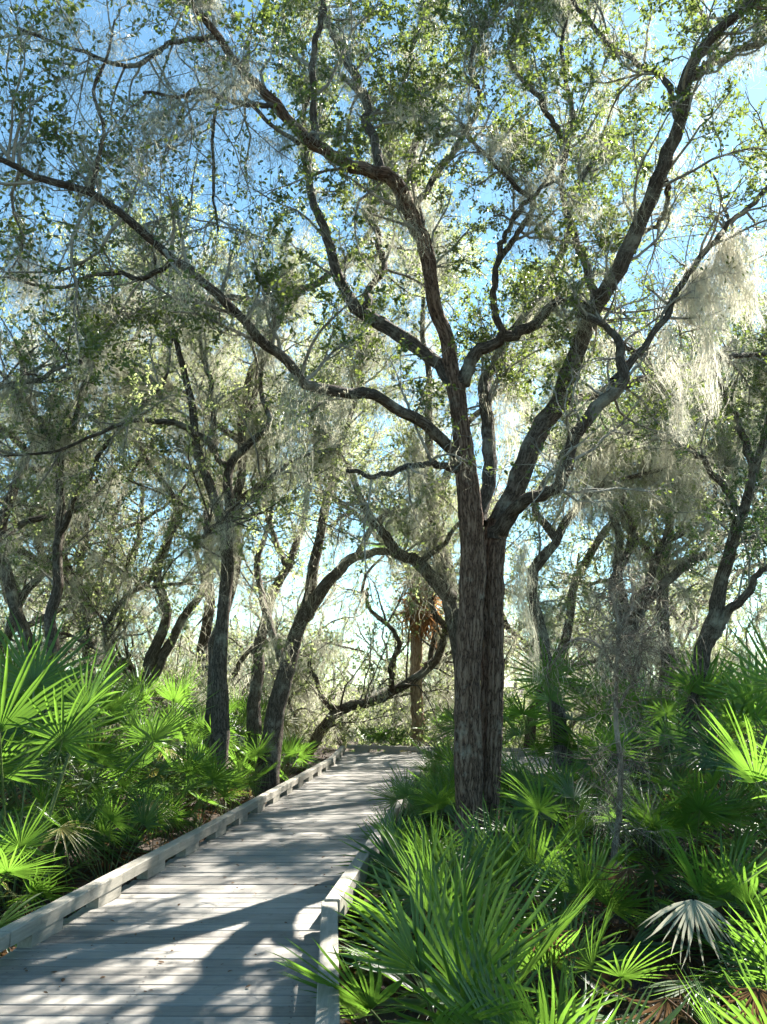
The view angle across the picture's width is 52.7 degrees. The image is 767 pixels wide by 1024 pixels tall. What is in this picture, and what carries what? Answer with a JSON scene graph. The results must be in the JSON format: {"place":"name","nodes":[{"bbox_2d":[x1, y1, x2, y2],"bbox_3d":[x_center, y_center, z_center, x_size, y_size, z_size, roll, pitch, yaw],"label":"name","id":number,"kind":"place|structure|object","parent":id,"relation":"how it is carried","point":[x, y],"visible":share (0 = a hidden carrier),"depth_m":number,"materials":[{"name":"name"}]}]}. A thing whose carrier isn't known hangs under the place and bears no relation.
{"place":"outdoors","nodes":[
{"label":"outdoors","id":0,"kind":"place"},
{"bbox_2d":[0,687,766,1023],"bbox_3d":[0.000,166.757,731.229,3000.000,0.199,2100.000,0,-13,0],"label":"ground","id":1,"kind":"structure","parent":0,"point":[622,1007],"depth_m":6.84,"materials":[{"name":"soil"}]},
{"bbox_2d":[0,724,77,823],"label":"saw palmetto","id":2,"kind":"object","parent":1,"relation":"on","point":[8,809],"visible":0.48,"depth_m":8.48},
{"bbox_2d":[0,797,81,952],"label":"saw palmetto","id":3,"kind":"object","parent":1,"relation":"on","point":[11,840],"visible":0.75,"depth_m":6.10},
{"bbox_2d":[0,727,107,901],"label":"saw palmetto","id":4,"kind":"object","parent":1,"relation":"on","point":[9,767],"visible":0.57,"depth_m":7.15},
{"bbox_2d":[0,653,150,867],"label":"saw palmetto","id":5,"kind":"object","parent":1,"relation":"on","point":[95,784],"visible":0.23,"depth_m":9.44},
{"bbox_2d":[1,652,169,798],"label":"saw palmetto","id":6,"kind":"object","parent":1,"relation":"on","point":[149,694],"visible":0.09,"depth_m":15.60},
{"bbox_2d":[0,700,183,902],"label":"saw palmetto","id":7,"kind":"object","parent":1,"relation":"on","point":[102,762],"visible":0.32,"depth_m":8.44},
{"bbox_2d":[0,386,189,677],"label":"oak tree","id":8,"kind":"object","parent":1,"relation":"on","point":[49,591],"visible":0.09,"depth_m":22.64,"materials":[{"name":"green plant"}]},
{"bbox_2d":[0,438,194,670],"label":"oak tree","id":9,"kind":"object","parent":1,"relation":"on","point":[8,633],"visible":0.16,"depth_m":18.35,"materials":[{"name":"green plant"}]},
{"bbox_2d":[0,630,195,844],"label":"saw palmetto","id":10,"kind":"object","parent":1,"relation":"on","point":[117,708],"visible":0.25,"depth_m":11.27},
{"bbox_2d":[8,780,189,904],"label":"saw palmetto","id":11,"kind":"object","parent":1,"relation":"on","point":[108,816],"visible":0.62,"depth_m":7.67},
{"bbox_2d":[0,606,216,914],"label":"saw palmetto","id":12,"kind":"object","parent":1,"relation":"on","point":[85,702],"visible":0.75,"depth_m":7.53,"materials":[{"name":"plant"}]},
{"bbox_2d":[0,229,225,723],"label":"oak tree","id":13,"kind":"object","parent":1,"relation":"on","point":[55,597],"visible":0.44,"depth_m":13.13,"materials":[{"name":"green plant"}]},
{"bbox_2d":[7,701,227,858],"bbox_3d":[-3.494,3.668,9.908,3.032,2.477,3.390,-1,-13,5],"label":"saw palmetto","id":14,"kind":"object","parent":1,"relation":"on","point":[162,766],"visible":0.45,"depth_m":10.01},
{"bbox_2d":[0,207,239,791],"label":"oak tree","id":15,"kind":"object","parent":1,"relation":"on","point":[14,606],"visible":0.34,"depth_m":13.80,"materials":[{"name":"green plant"}]},
{"bbox_2d":[0,287,246,733],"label":"oak tree","id":16,"kind":"object","parent":1,"relation":"on","point":[77,623],"visible":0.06,"depth_m":19.34,"materials":[{"name":"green plant"}]},
{"bbox_2d":[13,668,236,814],"bbox_3d":[-4.734,4.165,13.174,4.446,3.002,3.836,10,-16,-38],"label":"saw palmetto","id":17,"kind":"object","parent":1,"relation":"on","point":[116,721],"visible":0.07,"depth_m":13.57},
{"bbox_2d":[65,772,200,866],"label":"saw palmetto","id":18,"kind":"object","parent":1,"relation":"on","point":[184,792],"visible":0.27,"depth_m":8.87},
{"bbox_2d":[39,657,246,790],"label":"saw palmetto","id":19,"kind":"object","parent":1,"relation":"on","point":[184,689],"visible":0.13,"depth_m":15.61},
{"bbox_2d":[63,699,233,814],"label":"saw palmetto","id":20,"kind":"object","parent":1,"relation":"on","point":[180,735],"visible":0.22,"depth_m":11.80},
{"bbox_2d":[77,555,240,718],"bbox_3d":[-7.969,5.099,29.243,5.174,7.411,6.041,-8,-15,33],"label":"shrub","id":21,"kind":"object","parent":1,"relation":"on","point":[198,623],"visible":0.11,"depth_m":29.02,"materials":[{"name":"green plant"}]},
{"bbox_2d":[89,331,251,757],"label":"oak tree","id":22,"kind":"object","parent":1,"relation":"on","point":[156,655],"visible":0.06,"depth_m":17.01,"materials":[{"name":"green plant"}]},
{"bbox_2d":[0,352,357,767],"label":"oak tree","id":23,"kind":"object","parent":1,"relation":"on","point":[98,620],"visible":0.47,"depth_m":16.84,"materials":[{"name":"green plant"}]},
{"bbox_2d":[117,612,246,774],"bbox_3d":[-4.492,4.064,17.520,3.688,3.987,2.614,5,-14,-21],"label":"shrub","id":24,"kind":"object","parent":1,"relation":"on","point":[177,678],"visible":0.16,"depth_m":17.55,"materials":[{"name":"green plant"}]},
{"bbox_2d":[116,732,250,844],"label":"saw palmetto","id":25,"kind":"object","parent":1,"relation":"on","point":[214,778],"visible":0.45,"depth_m":10.11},
{"bbox_2d":[106,703,261,803],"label":"saw palmetto","id":26,"kind":"object","parent":1,"relation":"on","point":[199,724],"visible":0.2,"depth_m":13.38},
{"bbox_2d":[0,161,378,768],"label":"oak tree","id":27,"kind":"object","parent":1,"relation":"on","point":[220,724],"visible":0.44,"depth_m":12.59,"materials":[{"name":"green plant"}]},
{"bbox_2d":[155,457,185,545],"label":"spanish moss","id":28,"kind":"object","parent":27,"relation":"hanging from","point":[169,472],"visible":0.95,"depth_m":12.28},
{"bbox_2d":[0,278,415,743],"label":"oak tree","id":29,"kind":"object","parent":1,"relation":"on","point":[204,637],"visible":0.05,"depth_m":20.73,"materials":[{"name":"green plant"}]},
{"bbox_2d":[173,747,279,817],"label":"saw palmetto","id":30,"kind":"object","parent":1,"relation":"on","point":[252,777],"visible":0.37,"depth_m":11.47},
{"bbox_2d":[153,685,304,786],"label":"saw palmetto","id":31,"kind":"object","parent":1,"relation":"on","point":[290,721],"visible":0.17,"depth_m":16.00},
{"bbox_2d":[154,566,320,721],"bbox_3d":[-5.120,4.856,27.035,6.379,6.897,4.521,10,-16,-38],"label":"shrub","id":32,"kind":"object","parent":1,"relation":"on","point":[195,640],"visible":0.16,"depth_m":26.90,"materials":[{"name":"green plant"}]},
{"bbox_2d":[205,729,280,806],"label":"saw palmetto","id":33,"kind":"object","parent":1,"relation":"on","point":[261,749],"visible":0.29,"depth_m":12.86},
{"bbox_2d":[182,685,311,769],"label":"saw palmetto","id":34,"kind":"object","parent":1,"relation":"on","point":[263,707],"visible":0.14,"depth_m":18.15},
{"bbox_2d":[14,45,495,798],"bbox_3d":[-2.468,-1.012,14.000,9.687,12.824,6.910,-11,-17,39],"label":"oak tree","id":35,"kind":"object","parent":1,"relation":"on","point":[238,491],"visible":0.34,"depth_m":13.49,"materials":[{"name":"green plant"}]},
{"bbox_2d":[227,734,318,788],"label":"saw palmetto","id":36,"kind":"object","parent":1,"relation":"on","point":[289,754],"visible":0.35,"depth_m":15.06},
{"bbox_2d":[239,727,319,779],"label":"saw palmetto","id":37,"kind":"object","parent":1,"relation":"on","point":[288,746],"visible":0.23,"depth_m":17.23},
{"bbox_2d":[168,315,395,768],"bbox_3d":[-2.115,0.405,16.858,5.175,9.784,3.736,0,-13,0],"label":"oak tree","id":38,"kind":"object","parent":1,"relation":"on","point":[254,721],"visible":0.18,"depth_m":15.79,"materials":[{"name":"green plant"}]},
{"bbox_2d":[240,622,343,738],"bbox_3d":[-2.507,5.072,21.864,2.728,3.907,3.185,-4,-13,16],"label":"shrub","id":39,"kind":"object","parent":1,"relation":"on","point":[289,702],"visible":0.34,"depth_m":21.62,"materials":[{"name":"green plant"}]},
{"bbox_2d":[230,523,381,737],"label":"tree","id":40,"kind":"object","parent":1,"relation":"on","point":[324,602],"visible":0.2,"depth_m":30.43,"materials":[{"name":"green plant"}]},
{"bbox_2d":[250,618,366,749],"bbox_3d":[-2.282,5.386,24.417,3.602,4.466,3.905,-5,-14,20],"label":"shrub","id":41,"kind":"object","parent":1,"relation":"on","point":[337,739],"visible":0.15,"depth_m":24.32,"materials":[{"name":"green plant"}]},
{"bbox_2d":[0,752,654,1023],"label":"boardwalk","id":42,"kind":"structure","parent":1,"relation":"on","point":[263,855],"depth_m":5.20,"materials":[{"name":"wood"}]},
{"bbox_2d":[315,902,339,1023],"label":"kerb rail","id":43,"kind":"object","parent":42,"relation":"on","point":[327,1006],"visible":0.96,"depth_m":4.04,"materials":[{"name":"wood"}]},
{"bbox_2d":[324,766,423,915],"bbox_3d":[0.095,3.155,7.113,0.886,0.168,14.773,0,-13,2],"label":"kerb rail","id":44,"kind":"object","parent":42,"relation":"on","point":[352,872],"visible":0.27,"depth_m":6.22,"materials":[{"name":"wood"}]},
{"bbox_2d":[347,745,551,755],"bbox_3d":[1.827,5.747,18.621,5.641,0.170,0.316,-3,-13,13],"label":"kerb rail","id":45,"kind":"object","parent":42,"relation":"on","point":[387,749],"visible":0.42,"depth_m":18.85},
{"bbox_2d":[231,348,479,682],"bbox_3d":[-0.777,1.277,26.299,9.400,13.831,7.978,-1,-13,2],"label":"oak tree","id":46,"kind":"object","parent":1,"relation":"on","point":[342,517],"visible":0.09,"depth_m":26.95,"materials":[{"name":"green plant"}]},
{"bbox_2d":[189,267,562,796],"bbox_3d":[-0.397,0.019,14.539,7.533,10.151,3.846,-8,-15,33],"label":"oak tree","id":47,"kind":"object","parent":1,"relation":"on","point":[275,710],"visible":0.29,"depth_m":13.80,"materials":[{"name":"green plant"}]},
{"bbox_2d":[296,571,350,658],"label":"spanish moss","id":48,"kind":"object","parent":47,"relation":"hanging from","point":[330,599],"visible":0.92,"depth_m":13.75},
{"bbox_2d":[341,717,412,751],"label":"saw palmetto","id":49,"kind":"object","parent":1,"relation":"on","point":[376,736],"visible":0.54,"depth_m":20.76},
{"bbox_2d":[0,0,766,860],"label":"oak tree","id":50,"kind":"object","parent":1,"relation":"on","point":[478,722],"visible":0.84,"depth_m":8.62,"materials":[{"name":"green plant"}]},
{"bbox_2d":[250,120,307,190],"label":"spanish moss","id":51,"kind":"object","parent":50,"relation":"hanging from","point":[282,145],"visible":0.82,"depth_m":8.19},
{"bbox_2d":[266,365,316,540],"bbox_3d":[-0.845,-0.556,7.262,0.470,1.681,0.682,-8,-15,31],"label":"spanish moss","id":52,"kind":"object","parent":50,"relation":"hanging from","point":[292,388],"visible":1,"depth_m":7.30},
{"bbox_2d":[306,383,367,447],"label":"spanish moss","id":53,"kind":"object","parent":50,"relation":"hanging from","point":[343,413],"visible":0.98,"depth_m":7.76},
{"bbox_2d":[0,0,766,862],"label":"spanish moss","id":54,"kind":"object","parent":50,"relation":"hanging from","point":[584,512],"visible":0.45,"depth_m":12.96,"materials":[{"name":"plant"}]},
{"bbox_2d":[364,163,461,267],"bbox_3d":[0.372,-3.582,9.222,1.306,1.162,1.502,0,-13,0],"label":"spanish moss","id":55,"kind":"object","parent":50,"relation":"hanging from","point":[425,216],"visible":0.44,"depth_m":9.38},
{"bbox_2d":[468,371,526,498],"bbox_3d":[1.470,-0.894,9.768,0.936,1.647,0.765,0,-13,0],"label":"spanish moss","id":56,"kind":"object","parent":50,"relation":"hanging from","point":[504,413],"visible":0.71,"depth_m":9.78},
{"bbox_2d":[507,535,543,684],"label":"spanish moss","id":57,"kind":"object","parent":50,"relation":"hanging from","point":[523,550],"visible":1,"depth_m":9.24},
{"bbox_2d":[633,224,766,447],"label":"spanish moss","id":58,"kind":"object","parent":50,"relation":"hanging from","point":[723,250],"visible":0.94,"depth_m":8.98,"materials":[{"name":"plant"}]},
{"bbox_2d":[0,586,766,718],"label":"wood","id":59,"kind":"object","parent":1,"relation":"on","point":[237,620],"visible":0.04,"depth_m":49.76,"materials":[{"name":"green plant"}]},
{"bbox_2d":[332,582,436,726],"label":"oak tree","id":60,"kind":"object","parent":1,"relation":"on","point":[363,638],"visible":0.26,"depth_m":33.69,"materials":[{"name":"green plant"}]},
{"bbox_2d":[357,798,423,878],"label":"saw palmetto","id":61,"kind":"object","parent":1,"relation":"on","point":[403,827],"visible":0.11,"depth_m":8.12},
{"bbox_2d":[21,673,765,778],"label":"undergrowth","id":62,"kind":"object","parent":1,"relation":"on","point":[367,710],"visible":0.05,"depth_m":23.77,"materials":[{"name":"green plant"}]},
{"bbox_2d":[352,606,453,740],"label":"oak tree","id":63,"kind":"object","parent":1,"relation":"on","point":[402,705],"visible":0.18,"depth_m":29.00,"materials":[{"name":"green plant"}]},
{"bbox_2d":[251,427,559,757],"bbox_3d":[0.682,1.953,22.491,8.784,10.889,9.521,-1,-13,4],"label":"oak tree","id":64,"kind":"object","parent":1,"relation":"on","point":[394,688],"visible":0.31,"depth_m":21.39,"materials":[{"name":"green plant"}]},
{"bbox_2d":[360,504,458,751],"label":"palm tree","id":65,"kind":"object","parent":1,"relation":"on","point":[417,652],"visible":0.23,"depth_m":22.08,"materials":[{"name":"brown plant"}]},
{"bbox_2d":[252,174,571,670],"bbox_3d":[0.677,-1.307,14.521,7.053,11.632,3.972,7,-14,-27],"label":"oak tree","id":66,"kind":"object","parent":1,"relation":"on","point":[450,606],"visible":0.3,"depth_m":13.49,"materials":[{"name":"green plant"}]},
{"bbox_2d":[389,698,453,751],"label":"saw palmetto","id":67,"kind":"object","parent":1,"relation":"on","point":[401,735],"visible":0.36,"depth_m":20.21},
{"bbox_2d":[336,802,523,947],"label":"saw palmetto","id":68,"kind":"object","parent":1,"relation":"on","point":[399,840],"visible":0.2,"depth_m":6.69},
{"bbox_2d":[364,759,508,857],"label":"saw palmetto","id":69,"kind":"object","parent":1,"relation":"on","point":[429,803],"visible":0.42,"depth_m":8.91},
{"bbox_2d":[334,806,562,1019],"bbox_3d":[0.362,3.030,5.489,2.007,1.675,2.007,-6,-14,26],"label":"saw palmetto","id":70,"kind":"object","parent":1,"relation":"on","point":[472,882],"visible":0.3,"depth_m":5.65,"materials":[{"name":"plant"}]},
{"bbox_2d":[387,749,510,840],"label":"saw palmetto","id":71,"kind":"object","parent":1,"relation":"on","point":[444,772],"visible":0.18,"depth_m":10.25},
{"bbox_2d":[268,832,632,1023],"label":"saw palmetto","id":72,"kind":"object","parent":1,"relation":"on","point":[431,952],"visible":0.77,"depth_m":3.87,"materials":[{"name":"plant"}]},
{"bbox_2d":[404,734,515,795],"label":"saw palmetto","id":73,"kind":"object","parent":1,"relation":"on","point":[433,755],"visible":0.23,"depth_m":13.24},
{"bbox_2d":[402,739,520,824],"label":"saw palmetto","id":74,"kind":"object","parent":1,"relation":"on","point":[432,760],"visible":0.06,"depth_m":11.42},
{"bbox_2d":[424,708,578,795],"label":"saw palmetto","id":75,"kind":"object","parent":1,"relation":"on","point":[521,730],"visible":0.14,"depth_m":13.94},
{"bbox_2d":[408,791,617,947],"bbox_3d":[1.006,3.154,6.434,1.745,1.456,1.745,6,-14,-26],"label":"saw palmetto","id":76,"kind":"object","parent":1,"relation":"on","point":[512,849],"visible":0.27,"depth_m":6.44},
{"bbox_2d":[421,642,671,800],"bbox_3d":[3.669,4.155,14.071,5.224,3.466,4.258,7,-15,-29],"label":"saw palmetto","id":77,"kind":"object","parent":1,"relation":"on","point":[532,723],"visible":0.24,"depth_m":14.14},
{"bbox_2d":[382,909,723,1023],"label":"saw palmetto","id":78,"kind":"object","parent":1,"relation":"on","point":[562,1013],"visible":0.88,"depth_m":3.42,"materials":[{"name":"plant"}]},
{"bbox_2d":[449,758,665,909],"bbox_3d":[1.673,3.381,7.549,2.398,1.815,2.102,12,-17,-42],"label":"saw palmetto","id":79,"kind":"object","parent":1,"relation":"on","point":[542,805],"visible":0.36,"depth_m":7.50,"materials":[{"name":"plant"}]},
{"bbox_2d":[499,740,638,859],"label":"saw palmetto","id":80,"kind":"object","parent":1,"relation":"on","point":[516,774],"visible":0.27,"depth_m":9.31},
{"bbox_2d":[422,634,718,841],"bbox_3d":[2.732,3.695,11.660,4.137,3.564,3.848,6,-14,-25],"label":"saw palmetto","id":81,"kind":"object","parent":1,"relation":"on","point":[519,710],"visible":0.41,"depth_m":11.28,"materials":[{"name":"plant"}]},
{"bbox_2d":[434,513,735,754],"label":"oak tree","id":82,"kind":"object","parent":1,"relation":"on","point":[556,617],"visible":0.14,"depth_m":20.73,"materials":[{"name":"green plant"}]},
{"bbox_2d":[492,882,688,1023],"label":"saw palmetto","id":83,"kind":"object","parent":1,"relation":"on","point":[584,961],"visible":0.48,"depth_m":4.67,"materials":[{"name":"plant"}]},
{"bbox_2d":[506,825,696,980],"bbox_3d":[1.485,3.126,5.793,1.392,1.510,1.539,1,-13,-3],"label":"saw palmetto","id":84,"kind":"object","parent":1,"relation":"on","point":[572,883],"visible":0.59,"depth_m":5.82,"materials":[{"name":"plant"}]},
{"bbox_2d":[471,353,758,794],"bbox_3d":[5.448,0.321,17.914,6.852,11.878,8.073,-1,-13,3],"label":"oak tree","id":85,"kind":"object","parent":1,"relation":"on","point":[607,532],"visible":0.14,"depth_m":16.39,"materials":[{"name":"green plant"}]},
{"bbox_2d":[518,548,720,863],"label":"dead sapling","id":86,"kind":"object","parent":1,"relation":"on","point":[619,809],"visible":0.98,"depth_m":6.96,"materials":[{"name":"grey plant"}]},
{"bbox_2d":[507,268,740,769],"bbox_3d":[4.350,-0.073,14.028,4.666,8.913,3.284,0,-13,0],"label":"oak tree","id":87,"kind":"object","parent":1,"relation":"on","point":[540,560],"visible":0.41,"depth_m":13.32,"materials":[{"name":"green plant"}]},
{"bbox_2d":[496,306,766,747],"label":"oak tree","id":88,"kind":"object","parent":1,"relation":"on","point":[571,614],"visible":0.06,"depth_m":20.25,"materials":[{"name":"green plant"}]},
{"bbox_2d":[499,226,766,771],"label":"oak tree","id":89,"kind":"object","parent":1,"relation":"on","point":[717,619],"visible":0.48,"depth_m":12.25,"materials":[{"name":"green plant"}]},
{"bbox_2d":[641,432,691,522],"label":"spanish moss","id":90,"kind":"object","parent":89,"relation":"hanging from","point":[668,464],"visible":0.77,"depth_m":13.03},
{"bbox_2d":[500,644,766,858],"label":"saw palmetto","id":91,"kind":"object","parent":1,"relation":"on","point":[692,687],"visible":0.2,"depth_m":11.22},
{"bbox_2d":[501,685,766,871],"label":"saw palmetto","id":92,"kind":"object","parent":1,"relation":"on","point":[668,708],"visible":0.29,"depth_m":9.34,"materials":[{"name":"plant"}]},
{"bbox_2d":[506,508,766,709],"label":"oak tree","id":93,"kind":"object","parent":1,"relation":"on","point":[589,629],"visible":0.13,"depth_m":21.70,"materials":[{"name":"green plant"}]},
{"bbox_2d":[533,312,766,760],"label":"oak tree","id":94,"kind":"object","parent":1,"relation":"on","point":[666,534],"visible":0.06,"depth_m":18.13,"materials":[{"name":"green plant"}]},
{"bbox_2d":[539,646,766,801],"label":"saw palmetto","id":95,"kind":"object","parent":1,"relation":"on","point":[674,684],"visible":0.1,"depth_m":14.23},
{"bbox_2d":[548,230,766,599],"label":"oak tree","id":96,"kind":"object","parent":1,"relation":"on","point":[730,595],"visible":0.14,"depth_m":17.71,"materials":[{"name":"green plant"}]},
{"bbox_2d":[551,312,766,654],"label":"oak tree","id":97,"kind":"object","parent":1,"relation":"on","point":[735,583],"visible":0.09,"depth_m":23.02,"materials":[{"name":"green plant"}]},
{"bbox_2d":[554,346,766,767],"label":"oak tree","id":98,"kind":"object","parent":1,"relation":"on","point":[671,574],"visible":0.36,"depth_m":15.27,"materials":[{"name":"green plant"}]},
{"bbox_2d":[567,760,766,919],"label":"saw palmetto","id":99,"kind":"object","parent":1,"relation":"on","point":[695,806],"visible":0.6,"depth_m":7.16,"materials":[{"name":"plant"}]},
{"bbox_2d":[577,134,766,651],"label":"oak tree","id":100,"kind":"object","parent":1,"relation":"on","point":[726,215],"visible":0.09,"depth_m":20.84,"materials":[{"name":"green plant"}]},
{"bbox_2d":[587,662,766,888],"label":"saw palmetto","id":101,"kind":"object","parent":1,"relation":"on","point":[749,708],"visible":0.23,"depth_m":8.99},
{"bbox_2d":[590,945,766,1023],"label":"saw palmetto","id":102,"kind":"object","parent":1,"relation":"on","point":[758,996],"visible":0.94,"depth_m":3.65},
{"bbox_2d":[593,649,766,827],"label":"saw palmetto","id":103,"kind":"object","parent":1,"relation":"on","point":[729,687],"visible":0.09,"depth_m":11.87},
{"bbox_2d":[599,613,766,936],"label":"saw palmetto","id":104,"kind":"object","parent":1,"relation":"on","point":[754,685],"visible":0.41,"depth_m":8.41,"materials":[{"name":"plant"}]},
{"bbox_2d":[619,819,766,979],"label":"saw palmetto","id":105,"kind":"object","parent":1,"relation":"on","point":[710,892],"visible":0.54,"depth_m":5.73,"materials":[{"name":"plant"}]},
{"bbox_2d":[620,899,766,1019],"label":"saw palmetto","id":106,"kind":"object","parent":1,"relation":"on","point":[691,906],"visible":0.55,"depth_m":4.85,"materials":[{"name":"plant"}]},
{"bbox_2d":[631,698,766,988],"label":"saw palmetto","id":107,"kind":"object","parent":1,"relation":"on","point":[740,766],"visible":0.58,"depth_m":5.97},
{"bbox_2d":[653,708,766,895],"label":"saw palmetto","id":108,"kind":"object","parent":1,"relation":"on","point":[709,763],"visible":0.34,"depth_m":7.92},
{"bbox_2d":[685,882,766,1017],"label":"saw palmetto","id":109,"kind":"object","parent":1,"relation":"on","point":[752,963],"visible":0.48,"depth_m":4.58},
{"bbox_2d":[0,0,766,686],"label":"sky","id":110,"kind":"structure","parent":0,"point":[758,92],"materials":[{"name":"blue"}]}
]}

